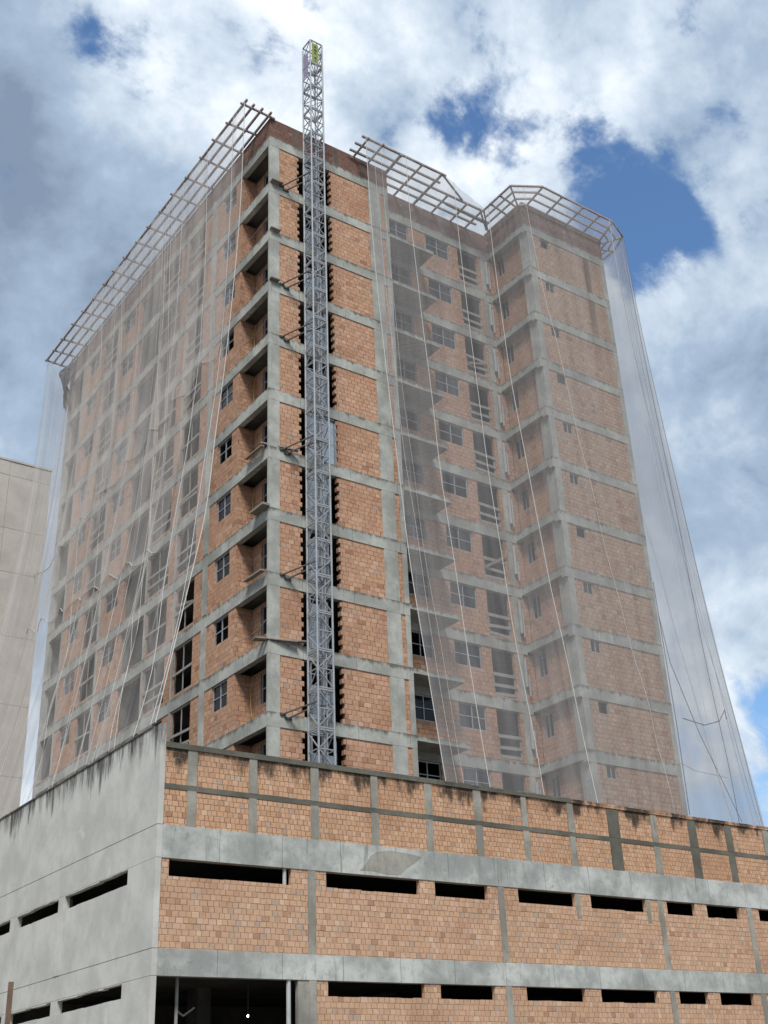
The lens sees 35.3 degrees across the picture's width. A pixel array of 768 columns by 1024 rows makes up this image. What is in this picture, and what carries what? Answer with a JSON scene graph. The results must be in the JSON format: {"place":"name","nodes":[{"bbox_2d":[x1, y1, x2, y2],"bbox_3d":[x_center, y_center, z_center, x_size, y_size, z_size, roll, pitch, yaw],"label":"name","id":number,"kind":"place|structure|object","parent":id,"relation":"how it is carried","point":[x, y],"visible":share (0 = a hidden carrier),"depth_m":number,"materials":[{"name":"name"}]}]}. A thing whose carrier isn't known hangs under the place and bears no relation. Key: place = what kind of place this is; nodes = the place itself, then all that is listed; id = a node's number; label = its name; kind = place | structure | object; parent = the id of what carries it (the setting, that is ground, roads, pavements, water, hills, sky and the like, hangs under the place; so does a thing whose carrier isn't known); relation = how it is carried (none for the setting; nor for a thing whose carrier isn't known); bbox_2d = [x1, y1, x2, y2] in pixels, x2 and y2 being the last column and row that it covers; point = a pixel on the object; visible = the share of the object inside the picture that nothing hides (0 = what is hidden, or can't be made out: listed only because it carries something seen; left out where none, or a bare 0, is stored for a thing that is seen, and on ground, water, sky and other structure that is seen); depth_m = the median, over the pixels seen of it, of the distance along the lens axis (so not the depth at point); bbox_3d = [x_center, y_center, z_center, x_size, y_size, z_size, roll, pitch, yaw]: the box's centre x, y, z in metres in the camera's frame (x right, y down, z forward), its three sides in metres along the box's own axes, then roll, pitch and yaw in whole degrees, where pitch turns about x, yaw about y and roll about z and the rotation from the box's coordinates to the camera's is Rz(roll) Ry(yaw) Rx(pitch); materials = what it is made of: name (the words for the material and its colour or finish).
{"place":"outdoors","nodes":[
{"label":"outdoors","id":0,"kind":"place"},
{"bbox_2d":[0,456,52,817],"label":"neighbouring building","id":1,"kind":"structure","parent":0,"point":[24,494],"depth_m":76.97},
{"bbox_2d":[0,0,767,826],"label":"sky","id":2,"kind":"structure","parent":0,"point":[650,117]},
{"label":"ground","id":3,"kind":"structure","parent":0,"visible":0},
{"bbox_2d":[5,982,13,1023],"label":"iron post","id":4,"kind":"object","parent":3,"relation":"on","point":[9,1002],"visible":1,"depth_m":11.90,"materials":[{"name":"brown metal"}]},
{"bbox_2d":[0,723,767,1023],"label":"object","id":5,"kind":"structure","parent":3,"relation":"on","point":[151,875],"depth_m":40.94,"materials":[{"name":"concrete"}]},
{"bbox_2d":[279,39,335,764],"bbox_3d":[-3.104,-5.497,50.716,2.083,39.456,1.561,16,-32,-32],"label":"hoist mast","id":6,"kind":"object","parent":5,"relation":"on","point":[317,326],"visible":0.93,"depth_m":49.56,"materials":[{"name":"metal"}]},
{"bbox_2d":[32,118,687,815],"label":"apartment tower","id":7,"kind":"structure","parent":5,"relation":"on","point":[386,718],"depth_m":55.49,"materials":[{"name":"brick"}]},
{"bbox_2d":[59,723,69,748],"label":"window","id":8,"kind":"structure","parent":7,"relation":"in","point":[63,730],"depth_m":61.10,"materials":[{"name":"glass"}]},
{"bbox_2d":[64,670,74,695],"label":"window","id":9,"kind":"structure","parent":7,"relation":"in","point":[69,679],"depth_m":62.32,"materials":[{"name":"glass"}]},
{"bbox_2d":[68,619,78,643],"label":"window","id":10,"kind":"structure","parent":7,"relation":"in","point":[75,630],"depth_m":63.55,"materials":[{"name":"glass"}]},
{"bbox_2d":[72,570,82,595],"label":"window","id":11,"kind":"structure","parent":7,"relation":"in","point":[78,579],"depth_m":64.85,"materials":[{"name":"glass"}]},
{"bbox_2d":[76,524,85,548],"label":"window","id":12,"kind":"structure","parent":7,"relation":"in","point":[81,538],"depth_m":66.11,"materials":[{"name":"glass"}]},
{"bbox_2d":[80,480,89,502],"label":"window","id":13,"kind":"structure","parent":7,"relation":"in","point":[84,488],"depth_m":67.40,"materials":[{"name":"glass"}]},
{"bbox_2d":[83,436,92,459],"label":"window","id":14,"kind":"structure","parent":7,"relation":"in","point":[92,436],"depth_m":68.73,"materials":[{"name":"metal"}]},
{"bbox_2d":[87,393,96,416],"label":"window","id":15,"kind":"structure","parent":7,"relation":"in","point":[92,404],"depth_m":69.92,"materials":[{"name":"glass"}]},
{"bbox_2d":[90,353,99,376],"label":"window","id":16,"kind":"structure","parent":7,"relation":"in","point":[95,364],"depth_m":71.21,"materials":[{"name":"glass"}]},
{"bbox_2d":[97,695,110,723],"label":"window","id":17,"kind":"structure","parent":7,"relation":"in","point":[105,703],"depth_m":57.48,"materials":[{"name":"glass"}]},
{"bbox_2d":[101,639,114,667],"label":"window","id":18,"kind":"structure","parent":7,"relation":"in","point":[108,654],"depth_m":58.74,"materials":[{"name":"glass"}]},
{"bbox_2d":[105,586,117,614],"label":"window","id":19,"kind":"structure","parent":7,"relation":"in","point":[112,592],"depth_m":60.12,"materials":[{"name":"metal"}]},
{"bbox_2d":[108,536,120,563],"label":"window","id":20,"kind":"structure","parent":7,"relation":"in","point":[120,536],"depth_m":61.38,"materials":[{"name":"metal"}]},
{"bbox_2d":[112,487,123,513],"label":"window","id":21,"kind":"structure","parent":7,"relation":"in","point":[116,498],"depth_m":62.58,"materials":[{"name":"glass"}]},
{"bbox_2d":[115,439,127,466],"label":"window","id":22,"kind":"structure","parent":7,"relation":"in","point":[121,453],"depth_m":63.83,"materials":[{"name":"glass"}]},
{"bbox_2d":[118,395,129,421],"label":"window","id":23,"kind":"structure","parent":7,"relation":"in","point":[124,407],"depth_m":65.10,"materials":[{"name":"glass"}]},
{"bbox_2d":[121,352,132,378],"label":"window","id":24,"kind":"structure","parent":7,"relation":"in","point":[132,352],"depth_m":66.42,"materials":[{"name":"metal"}]},
{"bbox_2d":[124,310,135,335],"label":"window","id":25,"kind":"structure","parent":7,"relation":"in","point":[130,322],"depth_m":67.63,"materials":[{"name":"glass"}]},
{"bbox_2d":[45,99,274,366],"bbox_3d":[-13.033,-14.089,65.693,1.908,0.210,25.350,16,-32,-32],"label":"safety canopy","id":26,"kind":"object","parent":7,"relation":"attached to","point":[194,181],"visible":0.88,"depth_m":63.86,"materials":[{"name":"grey metal"}]},
{"bbox_2d":[59,357,73,412],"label":"tarp","id":27,"kind":"object","parent":26,"relation":"hanging from","point":[65,374],"visible":1,"depth_m":73.51,"materials":[{"name":"grey fabric"}]},
{"bbox_2d":[0,101,244,803],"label":"debris net","id":28,"kind":"object","parent":26,"relation":"hanging from","point":[141,490],"visible":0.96,"depth_m":50.71,"materials":[{"name":"white fabric"}]},
{"bbox_2d":[212,680,226,713],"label":"window","id":29,"kind":"structure","parent":7,"relation":"in","point":[219,691],"depth_m":47.71,"materials":[{"name":"glass"}]},
{"bbox_2d":[214,614,227,646],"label":"window","id":30,"kind":"structure","parent":7,"relation":"in","point":[226,615],"depth_m":49.12,"materials":[{"name":"metal"}]},
{"bbox_2d":[216,551,229,582],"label":"window","id":31,"kind":"structure","parent":7,"relation":"in","point":[222,564],"depth_m":50.26,"materials":[{"name":"glass"}]},
{"bbox_2d":[217,491,230,522],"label":"window","id":32,"kind":"structure","parent":7,"relation":"in","point":[224,505],"depth_m":51.53,"materials":[{"name":"glass"}]},
{"bbox_2d":[219,434,231,465],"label":"window","id":33,"kind":"structure","parent":7,"relation":"in","point":[230,436],"depth_m":52.88,"materials":[{"name":"metal"}]},
{"bbox_2d":[220,380,232,410],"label":"window","id":34,"kind":"structure","parent":7,"relation":"in","point":[227,393],"depth_m":54.05,"materials":[{"name":"metal"}]},
{"bbox_2d":[221,329,233,358],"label":"window","id":35,"kind":"structure","parent":7,"relation":"in","point":[222,349],"depth_m":55.50,"materials":[{"name":"metal"}]},
{"bbox_2d":[222,280,234,309],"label":"window","id":36,"kind":"structure","parent":7,"relation":"in","point":[227,296],"depth_m":56.60,"materials":[{"name":"glass"}]},
{"bbox_2d":[224,232,235,260],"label":"window","id":37,"kind":"structure","parent":7,"relation":"in","point":[229,249],"depth_m":57.83,"materials":[{"name":"glass"}]},
{"bbox_2d":[225,187,236,215],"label":"window","id":38,"kind":"structure","parent":7,"relation":"in","point":[233,195],"depth_m":59.15,"materials":[{"name":"glass"}]},
{"bbox_2d":[250,677,252,718],"bbox_3d":[-5.118,7.295,46.656,0.128,1.905,0.136,16,-32,-32],"label":"conduit","id":39,"kind":"object","parent":7,"relation":"attached to","point":[250,698],"visible":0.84,"depth_m":46.65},
{"bbox_2d":[243,569,264,582],"bbox_3d":[-5.069,2.484,47.020,0.200,0.100,1.402,16,-32,-32],"label":"plank","id":40,"kind":"object","parent":7,"relation":"attached to","point":[253,575],"visible":1,"depth_m":46.93,"materials":[{"name":"wood"}]},
{"bbox_2d":[244,445,263,459],"bbox_3d":[-5.343,-2.452,49.622,0.150,0.080,1.401,16,-32,-32],"label":"plank","id":41,"kind":"object","parent":7,"relation":"attached to","point":[254,452],"visible":1,"depth_m":49.58,"materials":[{"name":"grey wood"}]},
{"bbox_2d":[249,502,269,515],"bbox_3d":[-4.950,-0.134,48.016,0.340,0.095,1.050,16,-32,-32],"label":"plank","id":42,"kind":"object","parent":7,"relation":"on","point":[259,508],"visible":1,"depth_m":47.92,"materials":[{"name":"grey wood"}]},
{"bbox_2d":[262,672,265,703],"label":"loggia window","id":43,"kind":"structure","parent":7,"relation":"in","point":[264,674],"depth_m":46.48,"materials":[{"name":"glass"}]},
{"bbox_2d":[262,605,266,635],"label":"loggia window","id":44,"kind":"structure","parent":7,"relation":"in","point":[264,627],"depth_m":47.71,"materials":[{"name":"metal"}]},
{"bbox_2d":[263,424,266,449],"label":"loggia window","id":45,"kind":"structure","parent":7,"relation":"in","point":[265,427],"depth_m":51.59,"materials":[{"name":"metal"}]},
{"bbox_2d":[263,481,266,502],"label":"loggia window","id":46,"kind":"structure","parent":7,"relation":"in","point":[264,484],"depth_m":50.35,"materials":[{"name":"glass"}]},
{"bbox_2d":[263,541,266,568],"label":"loggia window","id":47,"kind":"structure","parent":7,"relation":"in","point":[264,556],"depth_m":49.10,"materials":[{"name":"metal"}]},
{"bbox_2d":[264,267,267,283],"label":"loggia window","id":48,"kind":"structure","parent":7,"relation":"in","point":[266,270],"depth_m":55.44,"materials":[{"name":"glass"}]},
{"bbox_2d":[264,316,267,335],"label":"loggia window","id":49,"kind":"structure","parent":7,"relation":"in","point":[266,318],"depth_m":54.18,"materials":[{"name":"metal"}]},
{"bbox_2d":[264,368,267,390],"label":"loggia window","id":50,"kind":"structure","parent":7,"relation":"in","point":[266,371],"depth_m":52.85,"materials":[{"name":"glass"}]},
{"bbox_2d":[269,276,279,281],"bbox_3d":[-4.787,-10.229,52.901,0.451,0.060,0.180,16,-32,-32],"label":"plank","id":51,"kind":"object","parent":7,"relation":"attached to","point":[274,278],"visible":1,"depth_m":52.88,"materials":[{"name":"grey wood"}]},
{"bbox_2d":[270,226,280,231],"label":"plank","id":52,"kind":"object","parent":7,"relation":"attached to","point":[275,229],"visible":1,"depth_m":54.16,"materials":[{"name":"grey wood"}]},
{"bbox_2d":[254,636,297,642],"bbox_3d":[-4.071,4.813,45.408,1.689,0.055,0.160,9,-29,-21],"label":"plank","id":53,"kind":"object","parent":7,"relation":"on","point":[276,639],"visible":1,"depth_m":45.38,"materials":[{"name":"wood"}]},
{"bbox_2d":[270,178,283,184],"bbox_3d":[-4.920,-15.204,55.470,0.591,0.070,0.200,16,-32,-32],"label":"plank","id":54,"kind":"object","parent":7,"relation":"attached to","point":[276,181],"visible":1,"depth_m":55.43,"materials":[{"name":"grey wood"}]},
{"bbox_2d":[260,442,298,451],"bbox_3d":[-4.290,-2.666,49.395,1.578,0.299,0.160,4,-28,-12],"label":"plank","id":55,"kind":"object","parent":7,"relation":"attached to","point":[265,444],"visible":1,"depth_m":49.36,"materials":[{"name":"grey wood"}]},
{"bbox_2d":[252,638,306,643],"bbox_3d":[-3.951,4.881,45.696,2.112,0.110,0.220,6,-28,-17],"label":"plank","id":56,"kind":"object","parent":7,"relation":"attached to","point":[299,641],"visible":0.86,"depth_m":45.83,"materials":[{"name":"wood"}]},
{"bbox_2d":[389,219,407,239],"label":"window","id":57,"kind":"structure","parent":7,"relation":"in","point":[395,228],"depth_m":61.55,"materials":[{"name":"glass"}]},
{"bbox_2d":[391,263,409,285],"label":"window","id":58,"kind":"structure","parent":7,"relation":"in","point":[400,274],"depth_m":60.27,"materials":[{"name":"glass"}]},
{"bbox_2d":[394,309,412,332],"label":"window","id":59,"kind":"structure","parent":7,"relation":"in","point":[404,321],"depth_m":58.99,"materials":[{"name":"glass"}]},
{"bbox_2d":[396,357,415,381],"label":"window","id":60,"kind":"structure","parent":7,"relation":"in","point":[403,368],"depth_m":57.78,"materials":[{"name":"metal"}]},
{"bbox_2d":[399,406,419,432],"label":"window","id":61,"kind":"structure","parent":7,"relation":"in","point":[399,406],"depth_m":56.51,"materials":[{"name":"metal"}]},
{"bbox_2d":[402,459,422,484],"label":"window","id":62,"kind":"structure","parent":7,"relation":"in","point":[417,470],"depth_m":55.19,"materials":[{"name":"glass"}]},
{"bbox_2d":[405,513,425,539],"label":"window","id":63,"kind":"structure","parent":7,"relation":"in","point":[410,520],"depth_m":53.91,"materials":[{"name":"glass"}]},
{"bbox_2d":[349,135,487,230],"bbox_3d":[2.131,-16.712,61.938,9.549,0.265,2.854,16,-32,-32],"label":"safety canopy","id":64,"kind":"object","parent":7,"relation":"attached to","point":[459,210],"visible":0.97,"depth_m":61.60,"materials":[{"name":"grey metal"}]},
{"bbox_2d":[408,571,429,597],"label":"window","id":65,"kind":"structure","parent":7,"relation":"in","point":[419,584],"depth_m":52.65,"materials":[{"name":"glass"}]},
{"bbox_2d":[411,631,433,658],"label":"window","id":66,"kind":"structure","parent":7,"relation":"in","point":[419,633],"depth_m":51.40,"materials":[{"name":"metal"}]},
{"bbox_2d":[415,694,437,722],"bbox_3d":[1.637,8.142,50.015,1.362,1.112,0.052,16,-32,-32],"label":"window","id":67,"kind":"structure","parent":7,"relation":"in","point":[424,709],"depth_m":50.10,"materials":[{"name":"glass"}]},
{"bbox_2d":[418,760,440,779],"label":"window","id":68,"kind":"structure","parent":7,"relation":"in","point":[426,762],"depth_m":48.95,"materials":[{"name":"metal"}]},
{"bbox_2d":[425,235,448,260],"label":"window","id":69,"kind":"structure","parent":7,"relation":"in","point":[440,249],"depth_m":62.83,"materials":[{"name":"glass"}]},
{"bbox_2d":[428,278,451,303],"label":"window","id":70,"kind":"structure","parent":7,"relation":"in","point":[442,292],"depth_m":61.55,"materials":[{"name":"glass"}]},
{"bbox_2d":[431,323,455,349],"bbox_3d":[2.956,-8.733,60.226,1.512,1.112,0.052,16,-32,-32],"label":"window","id":71,"kind":"structure","parent":7,"relation":"in","point":[440,335],"depth_m":60.27,"materials":[{"name":"glass"}]},
{"bbox_2d":[435,371,459,396],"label":"window","id":72,"kind":"structure","parent":7,"relation":"in","point":[445,383],"depth_m":59.01,"materials":[{"name":"glass"}]},
{"bbox_2d":[438,420,463,446],"bbox_3d":[3.182,-3.743,57.694,1.512,1.112,0.050,16,-32,-32],"label":"window","id":73,"kind":"structure","parent":7,"relation":"in","point":[449,424],"depth_m":57.83,"materials":[{"name":"metal"}]},
{"bbox_2d":[442,471,467,498],"bbox_3d":[3.296,-1.248,56.428,1.512,1.112,0.050,16,-32,-32],"label":"window","id":74,"kind":"structure","parent":7,"relation":"in","point":[465,479],"depth_m":56.57,"materials":[{"name":"metal"}]},
{"bbox_2d":[446,525,472,552],"bbox_3d":[3.408,1.247,55.163,1.512,1.112,0.052,16,-32,-32],"label":"window","id":75,"kind":"structure","parent":7,"relation":"in","point":[460,538],"depth_m":55.21,"materials":[{"name":"glass"}]},
{"bbox_2d":[450,581,476,609],"bbox_3d":[3.521,3.742,53.898,1.512,1.112,0.052,16,-32,-32],"label":"window","id":76,"kind":"structure","parent":7,"relation":"in","point":[467,593],"depth_m":53.95,"materials":[{"name":"glass"}]},
{"bbox_2d":[454,640,481,668],"bbox_3d":[3.634,6.237,52.632,1.512,1.112,0.052,16,-32,-32],"label":"window","id":77,"kind":"structure","parent":7,"relation":"in","point":[461,655],"depth_m":52.67,"materials":[{"name":"glass"}]},
{"bbox_2d":[458,702,486,730],"bbox_3d":[3.747,8.733,51.366,1.512,1.112,0.052,16,-32,-32],"label":"window","id":78,"kind":"structure","parent":7,"relation":"in","point":[468,718],"depth_m":51.39,"materials":[{"name":"glass"}]},
{"bbox_2d":[463,767,491,786],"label":"window","id":79,"kind":"structure","parent":7,"relation":"in","point":[473,776],"depth_m":50.21,"materials":[{"name":"glass"}]},
{"bbox_2d":[497,257,504,276],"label":"side window","id":80,"kind":"structure","parent":7,"relation":"in","point":[500,263],"depth_m":64.42,"materials":[{"name":"glass"}]},
{"bbox_2d":[501,299,508,319],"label":"side window","id":81,"kind":"structure","parent":7,"relation":"in","point":[505,308],"depth_m":63.16,"materials":[{"name":"glass"}]},
{"bbox_2d":[506,344,513,363],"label":"side window","id":82,"kind":"structure","parent":7,"relation":"in","point":[510,353],"depth_m":61.88,"materials":[{"name":"glass"}]},
{"bbox_2d":[511,390,518,411],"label":"side window","id":83,"kind":"structure","parent":7,"relation":"in","point":[515,396],"depth_m":60.61,"materials":[{"name":"glass"}]},
{"bbox_2d":[516,437,523,459],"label":"side window","id":84,"kind":"structure","parent":7,"relation":"in","point":[519,445],"depth_m":59.36,"materials":[{"name":"glass"}]},
{"bbox_2d":[521,488,529,510],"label":"side window","id":85,"kind":"structure","parent":7,"relation":"in","point":[524,494],"depth_m":58.09,"materials":[{"name":"glass"}]},
{"bbox_2d":[526,540,535,564],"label":"side window","id":86,"kind":"structure","parent":7,"relation":"in","point":[530,546],"depth_m":56.82,"materials":[{"name":"glass"}]},
{"bbox_2d":[532,595,541,619],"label":"side window","id":87,"kind":"structure","parent":7,"relation":"in","point":[535,600],"depth_m":55.55,"materials":[{"name":"glass"}]},
{"bbox_2d":[538,652,547,677],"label":"side window","id":88,"kind":"structure","parent":7,"relation":"in","point":[542,661],"depth_m":54.29,"materials":[{"name":"glass"}]},
{"bbox_2d":[544,712,553,738],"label":"side window","id":89,"kind":"structure","parent":7,"relation":"in","point":[545,715],"depth_m":53.06,"materials":[{"name":"metal"}]},
{"bbox_2d":[545,282,554,293],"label":"small window","id":90,"kind":"structure","parent":7,"relation":"in","point":[549,287],"depth_m":62.05,"materials":[{"name":"grey glass"}]},
{"bbox_2d":[483,185,622,259],"bbox_3d":[7.724,-14.345,67.016,8.507,0.185,9.445,16,-32,-32],"label":"safety canopy","id":91,"kind":"object","parent":7,"relation":"attached to","point":[536,193],"visible":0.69,"depth_m":63.96,"materials":[{"name":"grey metal"}]},
{"bbox_2d":[366,144,762,825],"bbox_3d":[5.284,-0.209,59.204,18.998,32.063,12.769,16,-32,-32],"label":"debris net","id":92,"kind":"object","parent":91,"relation":"hanging from","point":[542,544],"visible":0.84,"depth_m":54.09,"materials":[{"name":"white fabric"}]},
{"bbox_2d":[551,327,559,338],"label":"small window","id":93,"kind":"structure","parent":7,"relation":"in","point":[557,333],"depth_m":60.79,"materials":[{"name":"grey glass"}]},
{"bbox_2d":[551,775,560,796],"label":"side window","id":94,"kind":"structure","parent":7,"relation":"in","point":[555,785],"depth_m":51.80,"materials":[{"name":"glass"}]},
{"bbox_2d":[557,373,565,384],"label":"small window","id":95,"kind":"structure","parent":7,"relation":"in","point":[561,379],"depth_m":59.52,"materials":[{"name":"grey glass"}]},
{"bbox_2d":[563,422,572,434],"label":"small window","id":96,"kind":"structure","parent":7,"relation":"in","point":[567,427],"depth_m":58.26,"materials":[{"name":"grey glass"}]},
{"bbox_2d":[569,473,578,485],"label":"small window","id":97,"kind":"structure","parent":7,"relation":"in","point":[569,473],"depth_m":57.00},
{"bbox_2d":[576,526,585,538],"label":"small window","id":98,"kind":"structure","parent":7,"relation":"in","point":[576,526],"depth_m":55.78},
{"bbox_2d":[583,581,592,594],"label":"small window","id":99,"kind":"structure","parent":7,"relation":"in","point":[588,588],"depth_m":54.46,"materials":[{"name":"grey glass"}]},
{"bbox_2d":[590,640,600,653],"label":"small window","id":100,"kind":"structure","parent":7,"relation":"in","point":[595,645],"depth_m":53.19,"materials":[{"name":"grey glass"}]},
{"bbox_2d":[598,701,608,714],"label":"small window","id":101,"kind":"structure","parent":7,"relation":"in","point":[606,703],"depth_m":51.97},
{"bbox_2d":[606,765,616,779],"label":"small window","id":102,"kind":"structure","parent":7,"relation":"in","point":[611,770],"depth_m":50.65,"materials":[{"name":"grey glass"}]}
]}

